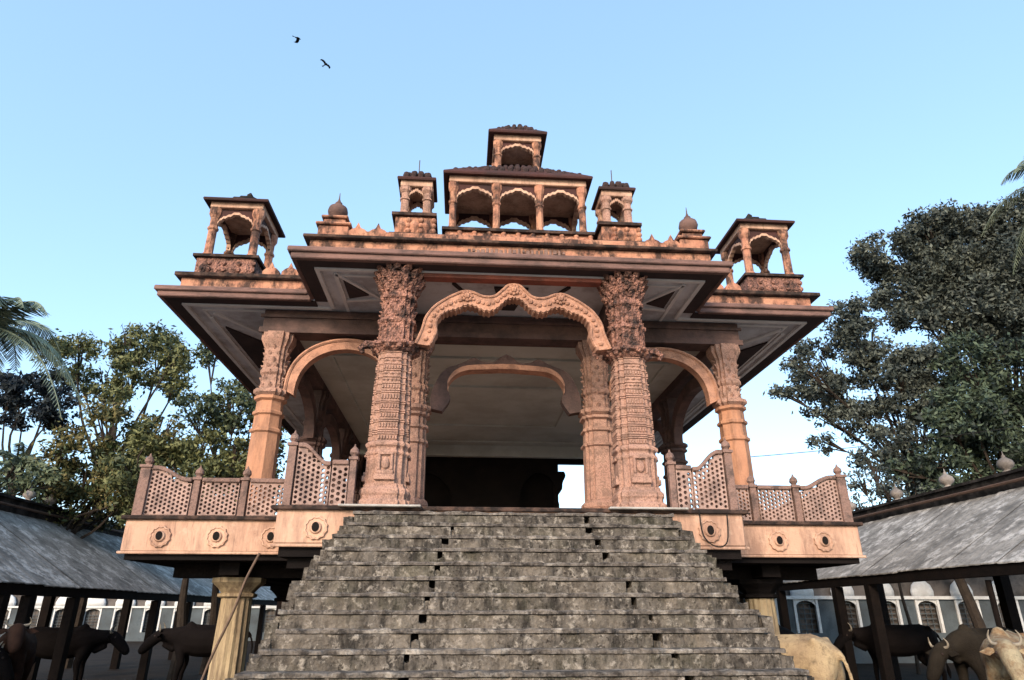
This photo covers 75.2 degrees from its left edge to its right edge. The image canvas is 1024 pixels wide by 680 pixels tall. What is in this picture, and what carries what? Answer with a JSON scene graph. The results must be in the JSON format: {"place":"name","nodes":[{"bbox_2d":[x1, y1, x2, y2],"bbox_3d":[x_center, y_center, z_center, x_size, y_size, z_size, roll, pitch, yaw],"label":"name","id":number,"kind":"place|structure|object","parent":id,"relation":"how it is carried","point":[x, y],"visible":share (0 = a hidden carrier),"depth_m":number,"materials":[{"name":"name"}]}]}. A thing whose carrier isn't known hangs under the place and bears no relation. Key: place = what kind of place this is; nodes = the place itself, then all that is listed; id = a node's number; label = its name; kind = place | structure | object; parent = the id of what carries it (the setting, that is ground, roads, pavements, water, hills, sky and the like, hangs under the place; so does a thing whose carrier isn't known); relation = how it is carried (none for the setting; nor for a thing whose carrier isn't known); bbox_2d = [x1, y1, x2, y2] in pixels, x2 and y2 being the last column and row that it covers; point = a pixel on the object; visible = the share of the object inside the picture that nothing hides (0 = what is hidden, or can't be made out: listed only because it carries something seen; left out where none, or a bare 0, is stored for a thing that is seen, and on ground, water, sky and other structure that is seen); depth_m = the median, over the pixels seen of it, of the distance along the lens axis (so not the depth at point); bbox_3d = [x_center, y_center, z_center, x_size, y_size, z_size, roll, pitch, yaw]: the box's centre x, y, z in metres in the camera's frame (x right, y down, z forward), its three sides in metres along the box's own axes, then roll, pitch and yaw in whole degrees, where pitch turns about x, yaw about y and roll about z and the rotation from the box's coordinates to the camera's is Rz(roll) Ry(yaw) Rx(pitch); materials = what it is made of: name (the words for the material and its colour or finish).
{"place":"outdoors","nodes":[
{"label":"outdoors","id":0,"kind":"place"},
{"bbox_2d":[36,641,254,679],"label":"muddy ground","id":1,"kind":"structure","parent":0,"point":[97,665],"depth_m":21.37,"materials":[{"name":"soil"}]},
{"bbox_2d":[0,641,13,679],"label":"cow","id":2,"kind":"object","parent":1,"relation":"on","point":[6,670],"visible":0.99,"depth_m":10.84},
{"bbox_2d":[0,617,38,679],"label":"cow","id":3,"kind":"object","parent":1,"relation":"on","point":[19,640],"visible":0.91,"depth_m":11.24},
{"bbox_2d":[0,442,49,495],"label":"tree","id":4,"kind":"object","parent":1,"relation":"on","point":[21,450],"visible":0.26,"depth_m":18.84,"materials":[{"name":"green plant"}]},
{"bbox_2d":[0,450,68,501],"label":"tree","id":5,"kind":"object","parent":1,"relation":"on","point":[26,479],"visible":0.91,"depth_m":16.50,"materials":[{"name":"green plant"}]},
{"bbox_2d":[0,367,86,492],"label":"tree","id":6,"kind":"object","parent":1,"relation":"on","point":[13,400],"visible":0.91,"depth_m":27.20,"materials":[{"name":"green plant"}]},
{"bbox_2d":[0,296,86,419],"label":"palm tree","id":7,"kind":"object","parent":1,"relation":"on","point":[31,341],"visible":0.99,"depth_m":18.80,"materials":[{"name":"green plant"}]},
{"bbox_2d":[33,624,129,679],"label":"cow","id":8,"kind":"object","parent":1,"relation":"on","point":[86,641],"visible":0.59,"depth_m":14.20},
{"bbox_2d":[8,396,193,623],"bbox_3d":[-10.922,5.136,17.503,4.694,7.194,3.393,2,-22,-4],"label":"tree","id":9,"kind":"object","parent":1,"relation":"on","point":[69,493],"visible":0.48,"depth_m":17.62,"materials":[{"name":"green plant"}]},
{"bbox_2d":[29,319,200,668],"bbox_3d":[-14.206,4.698,22.960,5.676,12.076,4.082,2,-22,-4],"label":"tree","id":10,"kind":"object","parent":1,"relation":"on","point":[175,359],"visible":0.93,"depth_m":24.11,"materials":[{"name":"green plant"}]},
{"bbox_2d":[0,486,276,679],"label":"cattle shed","id":11,"kind":"structure","parent":1,"relation":"on","point":[49,560],"depth_m":15.74,"materials":[{"name":"metal"}]},
{"bbox_2d":[90,417,284,679],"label":"tree","id":12,"kind":"object","parent":1,"relation":"on","point":[211,467],"visible":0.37,"depth_m":17.31,"materials":[{"name":"green plant"}]},
{"bbox_2d":[138,621,252,679],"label":"cow","id":13,"kind":"object","parent":1,"relation":"on","point":[191,638],"visible":0.59,"depth_m":14.39},
{"bbox_2d":[167,341,289,673],"bbox_3d":[-9.165,4.481,20.603,4.783,10.682,4.448,2,-22,-4],"label":"tree","id":14,"kind":"object","parent":1,"relation":"on","point":[215,414],"visible":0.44,"depth_m":20.24,"materials":[{"name":"green plant"}]},
{"bbox_2d":[0,0,1023,520],"label":"sky","id":15,"kind":"structure","parent":0,"point":[836,119],"materials":[{"name":"blue"}]},
{"bbox_2d":[843,663,978,679],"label":"muddy ground","id":16,"kind":"structure","parent":0,"point":[866,671],"depth_m":19.22,"materials":[{"name":"soil"}]},
{"bbox_2d":[763,291,986,627],"bbox_3d":[13.379,4.597,24.396,8.304,13.397,4.481,2,-22,-4],"label":"tree","id":17,"kind":"object","parent":16,"relation":"on","point":[908,384],"visible":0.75,"depth_m":24.64,"materials":[{"name":"green plant"}]},
{"bbox_2d":[738,451,1023,679],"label":"cattle shed","id":18,"kind":"structure","parent":16,"relation":"on","point":[974,528],"depth_m":13.70,"materials":[{"name":"metal"}]},
{"bbox_2d":[843,460,935,673],"bbox_3d":[11.729,6.528,19.924,2.798,6.373,2.118,-8,-24,19],"label":"tree","id":19,"kind":"object","parent":16,"relation":"on","point":[863,485],"visible":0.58,"depth_m":20.59,"materials":[{"name":"green plant"}]},
{"bbox_2d":[833,622,951,679],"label":"cow","id":20,"kind":"object","parent":16,"relation":"on","point":[908,640],"visible":0.73,"depth_m":14.59},
{"bbox_2d":[881,324,1023,492],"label":"tree","id":21,"kind":"object","parent":16,"relation":"on","point":[992,397],"visible":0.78,"depth_m":22.23,"materials":[{"name":"green plant"}]},
{"bbox_2d":[926,624,1021,679],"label":"cow","id":22,"kind":"object","parent":16,"relation":"on","point":[960,646],"visible":0.57,"depth_m":11.02},
{"bbox_2d":[980,627,1023,679],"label":"cow","id":23,"kind":"object","parent":16,"relation":"on","point":[1002,653],"visible":1,"depth_m":8.42},
{"bbox_2d":[981,160,1023,273],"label":"palm tree","id":24,"kind":"object","parent":16,"relation":"on","point":[1018,169],"visible":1,"depth_m":30.04,"materials":[{"name":"green plant"}]},
{"label":"muddy ground","id":25,"kind":"structure","parent":0,"visible":0},
{"bbox_2d":[201,553,260,679],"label":"bamboo pole","id":26,"kind":"object","parent":25,"relation":"on","point":[230,617],"visible":1,"depth_m":9.54,"materials":[{"name":"brown wood"}]},
{"bbox_2d":[116,124,866,679],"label":"pavilion","id":27,"kind":"structure","parent":25,"relation":"on","point":[414,362],"depth_m":11.72,"materials":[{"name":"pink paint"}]},
{"bbox_2d":[698,510,728,547],"bbox_3d":[2.849,2.641,9.308,0.418,0.515,0.058,2,-22,-4],"label":"hanging cable","id":28,"kind":"object","parent":27,"relation":"hanging from","point":[705,537],"visible":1,"depth_m":9.29,"materials":[{"name":"black rubber"}]},
{"bbox_2d":[751,425,1023,456],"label":"overhead wire","id":29,"kind":"object","parent":27,"relation":"attached to","point":[886,443],"visible":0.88,"depth_m":12.91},
{"bbox_2d":[778,624,806,633],"bbox_3d":[5.272,6.552,13.590,2.279,1.454,0.625,5,-23,-13],"label":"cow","id":30,"kind":"object","parent":25,"relation":"on","point":[783,630],"visible":0.04,"depth_m":13.74},
{"bbox_3d":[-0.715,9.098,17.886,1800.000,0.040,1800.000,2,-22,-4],"label":"ground","id":31,"kind":"structure","parent":0,"visible":0},
{"bbox_2d":[0,595,276,640],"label":"domed niche row","id":32,"kind":"object","parent":31,"relation":"on","point":[102,614],"visible":0.2,"depth_m":41.04,"materials":[{"name":"paint"}]},
{"bbox_2d":[225,510,813,679],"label":"staircase","id":33,"kind":"structure","parent":31,"relation":"on","point":[414,595],"depth_m":7.13,"materials":[{"name":"stone"}]},
{"bbox_2d":[775,633,852,679],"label":"cow","id":34,"kind":"object","parent":31,"relation":"on","point":[820,658],"visible":0.25,"depth_m":7.63},
{"bbox_2d":[744,575,1023,663],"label":"domed niche row","id":35,"kind":"object","parent":31,"relation":"on","point":[938,607],"visible":0.31,"depth_m":23.76,"materials":[{"name":"paint"}]},
{"bbox_2d":[843,188,1023,446],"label":"tree","id":36,"kind":"object","parent":31,"relation":"on","point":[942,275],"visible":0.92,"depth_m":31.89,"materials":[{"name":"green plant"}]}
]}

